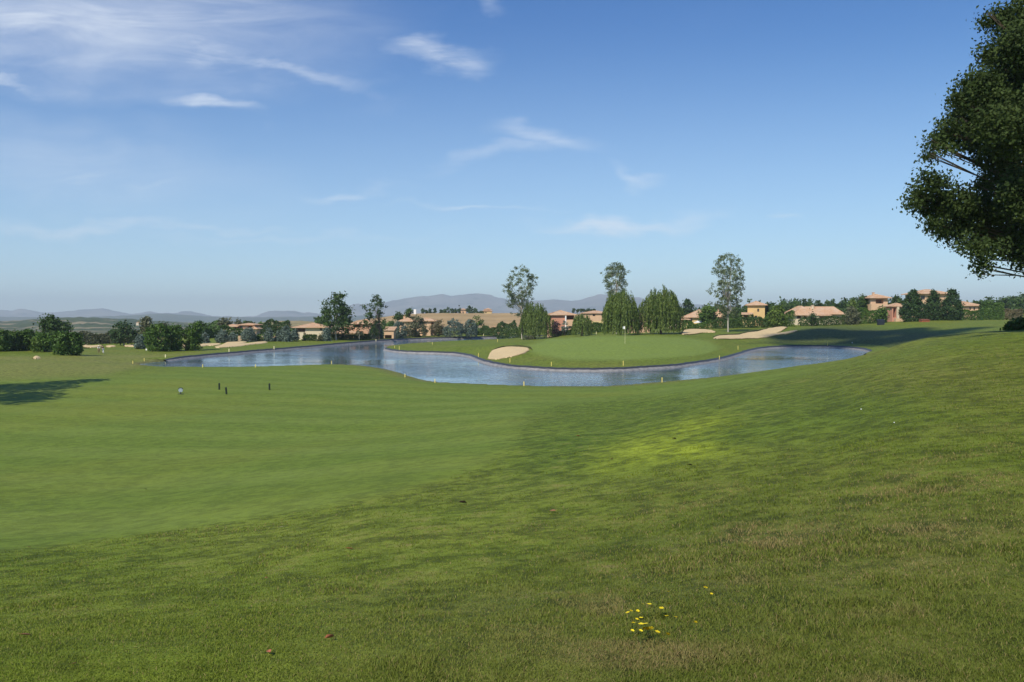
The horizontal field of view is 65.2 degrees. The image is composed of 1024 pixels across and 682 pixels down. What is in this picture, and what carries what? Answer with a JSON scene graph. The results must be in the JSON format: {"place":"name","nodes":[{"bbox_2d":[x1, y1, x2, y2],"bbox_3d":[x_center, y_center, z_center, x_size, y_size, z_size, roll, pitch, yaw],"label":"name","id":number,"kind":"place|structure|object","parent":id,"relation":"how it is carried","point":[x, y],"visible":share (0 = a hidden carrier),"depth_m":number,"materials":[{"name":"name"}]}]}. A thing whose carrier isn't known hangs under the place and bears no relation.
{"place":"outdoors","nodes":[
{"label":"outdoors","id":0,"kind":"place"},
{"bbox_2d":[0,317,210,329],"bbox_3d":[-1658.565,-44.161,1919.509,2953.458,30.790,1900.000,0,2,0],"label":"wooded hill","id":1,"kind":"structure","parent":0,"point":[85,323],"depth_m":1713.77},
{"bbox_2d":[0,314,386,321],"bbox_3d":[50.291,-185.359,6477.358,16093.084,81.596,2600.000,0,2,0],"label":"hills","id":2,"kind":"structure","parent":0,"point":[175,317],"depth_m":6254.48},
{"bbox_2d":[257,321,343,326],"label":"field","id":3,"kind":"structure","parent":0,"point":[295,323],"depth_m":948.27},
{"bbox_2d":[0,293,743,316],"bbox_3d":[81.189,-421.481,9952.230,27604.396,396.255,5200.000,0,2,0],"label":"mountains","id":4,"kind":"structure","parent":0,"point":[477,301],"depth_m":9663.11,"materials":[{"name":"grey stone"}]},
{"bbox_2d":[339,313,580,328],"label":"stubble hill","id":5,"kind":"structure","parent":0,"point":[492,319],"depth_m":630.05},
{"bbox_2d":[140,338,866,385],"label":"lake water","id":6,"kind":"structure","parent":0,"point":[446,368],"depth_m":141.59,"materials":[{"name":"blue liquid"}]},
{"bbox_2d":[0,314,1023,681],"bbox_3d":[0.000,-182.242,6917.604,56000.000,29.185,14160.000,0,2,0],"label":"ground","id":7,"kind":"structure","parent":0,"point":[152,448],"depth_m":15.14,"materials":[{"name":"green plant"}]},
{"bbox_2d":[0,327,12,351],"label":"clipped shrub","id":8,"kind":"object","parent":7,"relation":"on","point":[5,341],"visible":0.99,"depth_m":171.60,"materials":[{"name":"green plant"}]},
{"bbox_2d":[8,328,22,350],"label":"clipped shrub","id":9,"kind":"object","parent":7,"relation":"on","point":[16,343],"visible":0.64,"depth_m":175.45,"materials":[{"name":"green plant"}]},
{"bbox_2d":[19,327,36,350],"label":"clipped shrub","id":10,"kind":"object","parent":7,"relation":"on","point":[27,335],"visible":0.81,"depth_m":177.18,"materials":[{"name":"green plant"}]},
{"bbox_2d":[29,337,39,351],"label":"shrub","id":11,"kind":"object","parent":7,"relation":"on","point":[34,342],"visible":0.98,"depth_m":171.83,"materials":[{"name":"green plant"}]},
{"bbox_2d":[31,333,53,351],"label":"clipped shrub","id":12,"kind":"object","parent":7,"relation":"on","point":[44,341],"visible":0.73,"depth_m":174.97,"materials":[{"name":"green plant"}]},
{"bbox_2d":[33,313,64,334],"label":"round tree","id":13,"kind":"object","parent":7,"relation":"on","point":[49,324],"visible":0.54,"depth_m":203.76,"materials":[{"name":"green plant"}]},
{"bbox_2d":[49,330,73,354],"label":"clipped shrub","id":14,"kind":"object","parent":7,"relation":"on","point":[60,343],"visible":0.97,"depth_m":157.01,"materials":[{"name":"green plant"}]},
{"bbox_2d":[58,319,74,331],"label":"dark oak","id":15,"kind":"object","parent":7,"relation":"on","point":[65,327],"visible":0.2,"depth_m":211.23,"materials":[{"name":"green plant"}]},
{"bbox_2d":[65,331,85,355],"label":"clipped shrub","id":16,"kind":"object","parent":7,"relation":"on","point":[76,347],"visible":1,"depth_m":158.40,"materials":[{"name":"green plant"}]},
{"bbox_2d":[78,328,139,344],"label":"hedge","id":17,"kind":"object","parent":7,"relation":"on","point":[91,337],"visible":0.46,"depth_m":263.65,"materials":[{"name":"green plant"}]},
{"bbox_2d":[108,320,139,344],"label":"lone tree","id":18,"kind":"object","parent":7,"relation":"on","point":[123,333],"visible":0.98,"depth_m":242.85,"materials":[{"name":"green plant"}]},
{"bbox_2d":[133,334,145,348],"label":"blue spruce","id":19,"kind":"object","parent":7,"relation":"on","point":[138,342],"visible":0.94,"depth_m":204.25,"materials":[{"name":"green plant"}]},
{"bbox_2d":[137,316,155,344],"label":"pine tree","id":20,"kind":"object","parent":7,"relation":"on","point":[144,322],"visible":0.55,"depth_m":238.75,"materials":[{"name":"green plant"}]},
{"bbox_2d":[142,323,172,351],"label":"clipped shrub","id":21,"kind":"object","parent":7,"relation":"on","point":[156,342],"visible":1,"depth_m":184.89,"materials":[{"name":"green plant"}]},
{"bbox_2d":[165,323,184,350],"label":"clipped shrub","id":22,"kind":"object","parent":7,"relation":"on","point":[176,344],"visible":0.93,"depth_m":189.22,"materials":[{"name":"green plant"}]},
{"bbox_2d":[182,321,203,350],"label":"clipped shrub","id":23,"kind":"object","parent":7,"relation":"on","point":[195,336],"visible":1,"depth_m":191.07,"materials":[{"name":"green plant"}]},
{"bbox_2d":[2,316,397,346],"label":"tree belt","id":24,"kind":"object","parent":7,"relation":"on","point":[213,325],"visible":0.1,"depth_m":421.71,"materials":[{"name":"green plant"}]},
{"bbox_2d":[199,332,209,343],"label":"blue spruce","id":25,"kind":"object","parent":7,"relation":"on","point":[206,337],"visible":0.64,"depth_m":239.57,"materials":[{"name":"green plant"}]},
{"bbox_2d":[214,330,228,342],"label":"blue spruce","id":26,"kind":"object","parent":7,"relation":"on","point":[221,336],"visible":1,"depth_m":245.11,"materials":[{"name":"green plant"}]},
{"bbox_2d":[202,324,244,337],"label":"hedge","id":27,"kind":"object","parent":7,"relation":"on","point":[209,331],"visible":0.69,"depth_m":298.80,"materials":[{"name":"green plant"}]},
{"bbox_2d":[215,317,234,328],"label":"round tree","id":28,"kind":"object","parent":7,"relation":"on","point":[224,321],"visible":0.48,"depth_m":343.71,"materials":[{"name":"green plant"}]},
{"bbox_2d":[227,332,237,341],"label":"blue spruce","id":29,"kind":"object","parent":7,"relation":"on","point":[232,336],"visible":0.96,"depth_m":246.31,"materials":[{"name":"green plant"}]},
{"bbox_2d":[214,340,266,347],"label":"sand bunker","id":30,"kind":"object","parent":7,"relation":"on","point":[238,343],"visible":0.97,"depth_m":229.51},
{"bbox_2d":[226,323,262,333],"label":"villa","id":31,"kind":"object","parent":7,"relation":"on","point":[257,328],"visible":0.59,"depth_m":330.47,"materials":[{"name":"tile"}]},
{"bbox_2d":[240,327,257,341],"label":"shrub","id":32,"kind":"object","parent":7,"relation":"on","point":[248,334],"visible":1,"depth_m":244.83,"materials":[{"name":"green plant"}]},
{"bbox_2d":[245,319,291,333],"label":"hedge","id":33,"kind":"object","parent":7,"relation":"on","point":[275,327],"visible":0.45,"depth_m":347.04,"materials":[{"name":"green plant"}]},
{"bbox_2d":[262,327,274,341],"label":"blue spruce","id":34,"kind":"object","parent":7,"relation":"on","point":[268,336],"visible":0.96,"depth_m":249.21,"materials":[{"name":"green plant"}]},
{"bbox_2d":[274,330,281,341],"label":"blue spruce","id":35,"kind":"object","parent":7,"relation":"on","point":[277,337],"visible":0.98,"depth_m":251.14,"materials":[{"name":"green plant"}]},
{"bbox_2d":[279,325,292,341],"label":"blue spruce","id":36,"kind":"object","parent":7,"relation":"on","point":[286,336],"visible":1,"depth_m":251.17,"materials":[{"name":"green plant"}]},
{"bbox_2d":[291,328,299,340],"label":"blue spruce","id":37,"kind":"object","parent":7,"relation":"on","point":[295,334],"visible":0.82,"depth_m":257.38,"materials":[{"name":"green plant"}]},
{"bbox_2d":[301,334,316,340],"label":"hedge","id":38,"kind":"object","parent":7,"relation":"on","point":[309,337],"visible":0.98,"depth_m":261.83,"materials":[{"name":"green plant"}]},
{"bbox_2d":[290,323,331,339],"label":"villa","id":39,"kind":"object","parent":7,"relation":"on","point":[311,328],"visible":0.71,"depth_m":275.02,"materials":[{"name":"beige tile"}]},
{"bbox_2d":[322,327,332,340],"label":"blue spruce","id":40,"kind":"object","parent":7,"relation":"on","point":[326,335],"visible":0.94,"depth_m":261.27,"materials":[{"name":"green plant"}]},
{"bbox_2d":[318,291,357,339],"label":"plane tree","id":41,"kind":"object","parent":7,"relation":"on","point":[343,312],"visible":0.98,"depth_m":269.86,"materials":[{"name":"green plant"}]},
{"bbox_2d":[332,325,360,334],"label":"villa","id":42,"kind":"object","parent":7,"relation":"on","point":[352,332],"visible":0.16,"depth_m":292.89,"materials":[{"name":"beige paint"}]},
{"bbox_2d":[331,333,370,339],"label":"hedge","id":43,"kind":"object","parent":7,"relation":"on","point":[352,337],"visible":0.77,"depth_m":278.51,"materials":[{"name":"green plant"}]},
{"bbox_2d":[359,294,388,338],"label":"sparse tree","id":44,"kind":"object","parent":7,"relation":"on","point":[377,315],"visible":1,"depth_m":284.64,"materials":[{"name":"green plant"}]},
{"bbox_2d":[351,319,396,337],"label":"villa","id":45,"kind":"object","parent":7,"relation":"on","point":[389,332],"visible":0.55,"depth_m":299.52,"materials":[{"name":"beige paint"}]},
{"bbox_2d":[368,323,383,338],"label":"blue spruce","id":46,"kind":"object","parent":7,"relation":"on","point":[377,336],"visible":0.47,"depth_m":289.00,"materials":[{"name":"green plant"}]},
{"bbox_2d":[392,311,404,320],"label":"round tree","id":47,"kind":"object","parent":7,"relation":"on","point":[398,316],"visible":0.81,"depth_m":378.98,"materials":[{"name":"green plant"}]},
{"bbox_2d":[393,321,407,337],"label":"blue spruce","id":48,"kind":"object","parent":7,"relation":"on","point":[402,334],"visible":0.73,"depth_m":310.84,"materials":[{"name":"green plant"}]},
{"bbox_2d":[404,308,413,318],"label":"umbrella pine","id":49,"kind":"object","parent":7,"relation":"on","point":[409,312],"visible":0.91,"depth_m":344.25,"materials":[{"name":"green plant"}]},
{"bbox_2d":[404,314,428,336],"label":"ivy tree","id":50,"kind":"object","parent":7,"relation":"on","point":[413,326],"visible":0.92,"depth_m":319.14,"materials":[{"name":"green plant"}]},
{"bbox_2d":[398,316,437,335],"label":"villa","id":51,"kind":"object","parent":7,"relation":"on","point":[405,321],"visible":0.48,"depth_m":337.10,"materials":[{"name":"beige tile"}]},
{"bbox_2d":[428,319,446,336],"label":"birch tree","id":52,"kind":"object","parent":7,"relation":"on","point":[436,326],"visible":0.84,"depth_m":324.52,"materials":[{"name":"green plant"}]},
{"bbox_2d":[442,318,464,336],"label":"blue spruce","id":53,"kind":"object","parent":7,"relation":"on","point":[457,325],"visible":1,"depth_m":320.09,"materials":[{"name":"green plant"}]},
{"bbox_2d":[463,319,479,336],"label":"blue spruce","id":54,"kind":"object","parent":7,"relation":"on","point":[470,329],"visible":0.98,"depth_m":322.87,"materials":[{"name":"green plant"}]},
{"bbox_2d":[470,315,484,334],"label":"laurel tree","id":55,"kind":"object","parent":7,"relation":"on","point":[480,323],"visible":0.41,"depth_m":344.01,"materials":[{"name":"green plant"}]},
{"bbox_2d":[480,320,523,337],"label":"hedge","id":56,"kind":"object","parent":7,"relation":"on","point":[495,331],"visible":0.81,"depth_m":335.76,"materials":[{"name":"green plant"}]},
{"bbox_2d":[487,345,531,359],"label":"sand bunker","id":57,"kind":"object","parent":7,"relation":"on","point":[500,352],"visible":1,"depth_m":160.90,"materials":[{"name":"beige sand"}]},
{"bbox_2d":[145,333,887,371],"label":"lake edging","id":58,"kind":"object","parent":7,"relation":"on","point":[727,353],"visible":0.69,"depth_m":178.41,"materials":[{"name":"stone"}]},
{"bbox_2d":[501,264,538,338],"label":"poplar tree","id":59,"kind":"object","parent":7,"relation":"on","point":[510,293],"visible":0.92,"depth_m":289.82,"materials":[{"name":"green plant"}]},
{"bbox_2d":[518,301,551,338],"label":"willow tree","id":60,"kind":"object","parent":7,"relation":"on","point":[535,321],"visible":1,"depth_m":281.85,"materials":[{"name":"green plant"}]},
{"bbox_2d":[552,321,560,335],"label":"shrub","id":61,"kind":"object","parent":7,"relation":"on","point":[556,324],"visible":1,"depth_m":295.20,"materials":[{"name":"purple plant"}]},
{"bbox_2d":[547,310,576,336],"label":"villa","id":62,"kind":"object","parent":7,"relation":"on","point":[560,316],"visible":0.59,"depth_m":299.88,"materials":[{"name":"paint"}]},
{"bbox_2d":[551,329,573,336],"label":"hedge","id":63,"kind":"object","parent":7,"relation":"on","point":[568,332],"visible":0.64,"depth_m":296.88,"materials":[{"name":"green plant"}]},
{"bbox_2d":[561,321,569,335],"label":"cypress shrub","id":64,"kind":"object","parent":7,"relation":"on","point":[563,327],"visible":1,"depth_m":295.71,"materials":[{"name":"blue plant"}]},
{"bbox_2d":[571,312,592,335],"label":"willow tree","id":65,"kind":"object","parent":7,"relation":"on","point":[583,325],"visible":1,"depth_m":265.83,"materials":[{"name":"green plant"}]},
{"bbox_2d":[580,311,602,322],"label":"villa","id":66,"kind":"object","parent":7,"relation":"on","point":[595,316],"visible":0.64,"depth_m":344.85,"materials":[{"name":"beige paint"}]},
{"bbox_2d":[591,322,604,332],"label":"hedge","id":67,"kind":"object","parent":7,"relation":"on","point":[597,326],"visible":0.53,"depth_m":297.45,"materials":[{"name":"green plant"}]},
{"bbox_2d":[600,261,631,333],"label":"poplar tree","id":68,"kind":"object","parent":7,"relation":"on","point":[613,268],"visible":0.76,"depth_m":261.00,"materials":[{"name":"green plant"}]},
{"bbox_2d":[601,289,640,334],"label":"willow tree","id":69,"kind":"object","parent":7,"relation":"on","point":[619,310],"visible":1,"depth_m":228.41,"materials":[{"name":"green plant"}]},
{"bbox_2d":[638,284,684,333],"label":"willow tree","id":70,"kind":"object","parent":7,"relation":"on","point":[661,310],"visible":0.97,"depth_m":232.15,"materials":[{"name":"green plant"}]},
{"bbox_2d":[682,298,694,312],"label":"umbrella pine","id":71,"kind":"object","parent":7,"relation":"on","point":[686,304],"visible":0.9,"depth_m":398.48,"materials":[{"name":"green plant"}]},
{"bbox_2d":[681,309,712,328],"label":"villa","id":72,"kind":"object","parent":7,"relation":"on","point":[692,317],"visible":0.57,"depth_m":300.39,"materials":[{"name":"orange tile"}]},
{"bbox_2d":[680,328,715,334],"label":"sand bunker","id":73,"kind":"object","parent":7,"relation":"on","point":[691,331],"visible":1,"depth_m":250.62,"materials":[{"name":"beige sand"}]},
{"bbox_2d":[681,316,717,329],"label":"hedge","id":74,"kind":"object","parent":7,"relation":"on","point":[702,325],"visible":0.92,"depth_m":285.45,"materials":[{"name":"green plant"}]},
{"bbox_2d":[696,303,718,323],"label":"round tree","id":75,"kind":"object","parent":7,"relation":"on","point":[708,310],"visible":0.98,"depth_m":286.83,"materials":[{"name":"green plant"}]},
{"bbox_2d":[705,252,744,331],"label":"poplar tree","id":76,"kind":"object","parent":7,"relation":"on","point":[725,297],"visible":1,"depth_m":248.81,"materials":[{"name":"green plant"}]},
{"bbox_2d":[729,307,744,323],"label":"garden tree","id":77,"kind":"object","parent":7,"relation":"on","point":[742,310],"visible":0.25,"depth_m":328.54,"materials":[{"name":"green plant"}]},
{"bbox_2d":[712,316,767,328],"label":"hedge","id":78,"kind":"object","parent":7,"relation":"on","point":[737,321],"visible":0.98,"depth_m":287.14,"materials":[{"name":"green plant"}]},
{"bbox_2d":[741,301,766,326],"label":"villa","id":79,"kind":"object","parent":7,"relation":"on","point":[756,308],"visible":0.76,"depth_m":311.52,"materials":[{"name":"yellow paint"}]},
{"bbox_2d":[713,326,797,338],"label":"sand bunker","id":80,"kind":"object","parent":7,"relation":"on","point":[768,332],"visible":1,"depth_m":244.47,"materials":[{"name":"beige sand"}]},
{"bbox_2d":[765,301,773,321],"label":"garden tree","id":81,"kind":"object","parent":7,"relation":"on","point":[768,307],"visible":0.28,"depth_m":313.95,"materials":[{"name":"green plant"}]},
{"bbox_2d":[768,304,787,326],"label":"garden tree","id":82,"kind":"object","parent":7,"relation":"on","point":[777,315],"visible":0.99,"depth_m":288.76,"materials":[{"name":"green plant"}]},
{"bbox_2d":[764,310,795,327],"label":"hedge","id":83,"kind":"object","parent":7,"relation":"on","point":[791,313],"visible":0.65,"depth_m":293.85,"materials":[{"name":"green plant"}]},
{"bbox_2d":[807,308,818,325],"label":"conifer shrub","id":84,"kind":"object","parent":7,"relation":"on","point":[812,320],"visible":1,"depth_m":299.76,"materials":[{"name":"green plant"}]},
{"bbox_2d":[784,305,843,324],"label":"villa","id":85,"kind":"object","parent":7,"relation":"on","point":[820,311],"visible":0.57,"depth_m":321.03,"materials":[{"name":"orange tile"}]},
{"bbox_2d":[798,316,847,325],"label":"hedge","id":86,"kind":"object","parent":7,"relation":"on","point":[821,321],"visible":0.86,"depth_m":302.92,"materials":[{"name":"green plant"}]},
{"bbox_2d":[842,305,861,324],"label":"garden tree","id":87,"kind":"object","parent":7,"relation":"on","point":[851,318],"visible":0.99,"depth_m":298.74,"materials":[{"name":"green plant"}]},
{"bbox_2d":[846,297,858,313],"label":"garden tree","id":88,"kind":"object","parent":7,"relation":"on","point":[852,303],"visible":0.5,"depth_m":329.25,"materials":[{"name":"green plant"}]},
{"bbox_2d":[687,292,1023,319],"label":"pine woods","id":89,"kind":"object","parent":7,"relation":"on","point":[1013,302],"visible":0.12,"depth_m":428.80,"materials":[{"name":"green plant"}]},
{"bbox_2d":[855,293,868,308],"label":"garden tree","id":90,"kind":"object","parent":7,"relation":"on","point":[862,302],"visible":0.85,"depth_m":342.86,"materials":[{"name":"green plant"}]},
{"bbox_2d":[857,307,878,323],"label":"tree","id":91,"kind":"object","parent":7,"relation":"on","point":[863,311],"visible":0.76,"depth_m":304.25,"materials":[{"name":"green plant"}]},
{"bbox_2d":[863,292,891,321],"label":"villa","id":92,"kind":"object","parent":7,"relation":"on","point":[875,301],"visible":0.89,"depth_m":339.68,"materials":[{"name":"paint"}]},
{"bbox_2d":[870,305,889,322],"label":"garden tree","id":93,"kind":"object","parent":7,"relation":"on","point":[882,313],"visible":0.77,"depth_m":298.81,"materials":[{"name":"green plant"}]},
{"bbox_2d":[883,303,904,321],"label":"villa","id":94,"kind":"object","parent":7,"relation":"on","point":[893,312],"visible":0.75,"depth_m":316.29,"materials":[{"name":"paint"}]},
{"bbox_2d":[888,294,904,304],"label":"garden tree","id":95,"kind":"object","parent":7,"relation":"on","point":[897,299],"visible":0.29,"depth_m":343.89,"materials":[{"name":"green plant"}]},
{"bbox_2d":[898,288,927,321],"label":"conifer tree","id":96,"kind":"object","parent":7,"relation":"on","point":[911,310],"visible":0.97,"depth_m":290.28,"materials":[{"name":"green plant"}]},
{"bbox_2d":[923,289,942,320],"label":"conifer tree","id":97,"kind":"object","parent":7,"relation":"on","point":[932,305],"visible":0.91,"depth_m":297.90,"materials":[{"name":"green plant"}]},
{"bbox_2d":[901,289,979,318],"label":"villa","id":98,"kind":"object","parent":7,"relation":"on","point":[924,294],"visible":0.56,"depth_m":329.60,"materials":[{"name":"beige paint"}]},
{"bbox_2d":[939,288,964,320],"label":"conifer tree","id":99,"kind":"object","parent":7,"relation":"on","point":[950,311],"visible":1,"depth_m":293.86,"materials":[{"name":"green plant"}]},
{"bbox_2d":[892,0,1023,280],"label":"broadleaf tree","id":100,"kind":"object","parent":7,"relation":"on","point":[984,118],"visible":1,"depth_m":44.95,"materials":[{"name":"green plant"}]},
{"bbox_2d":[960,308,983,319],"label":"hedge","id":101,"kind":"object","parent":7,"relation":"on","point":[972,313],"visible":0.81,"depth_m":304.49,"materials":[{"name":"green plant"}]},
{"bbox_2d":[979,302,1004,319],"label":"hedge","id":102,"kind":"object","parent":7,"relation":"on","point":[988,307],"visible":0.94,"depth_m":310.61,"materials":[{"name":"green plant"}]},
{"bbox_2d":[999,318,1020,329],"bbox_3d":[32.489,-0.900,51.983,1.190,1.183,1.342,0,2,0],"label":"palm shrub","id":103,"kind":"object","parent":7,"relation":"on","point":[1008,325],"visible":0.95,"depth_m":51.76,"materials":[{"name":"green plant"}]},
{"bbox_2d":[997,308,1023,319],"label":"hedge","id":104,"kind":"object","parent":7,"relation":"on","point":[1007,311],"visible":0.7,"depth_m":316.83,"materials":[{"name":"green plant"}]},
{"bbox_2d":[1011,315,1023,329],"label":"palm shrub","id":105,"kind":"object","parent":7,"relation":"on","point":[1020,319],"visible":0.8,"depth_m":51.75,"materials":[{"name":"green plant"}]},
{"bbox_2d":[0,0,1023,316],"label":"sky","id":106,"kind":"structure","parent":0,"point":[235,158],"materials":[{"name":"blue"}]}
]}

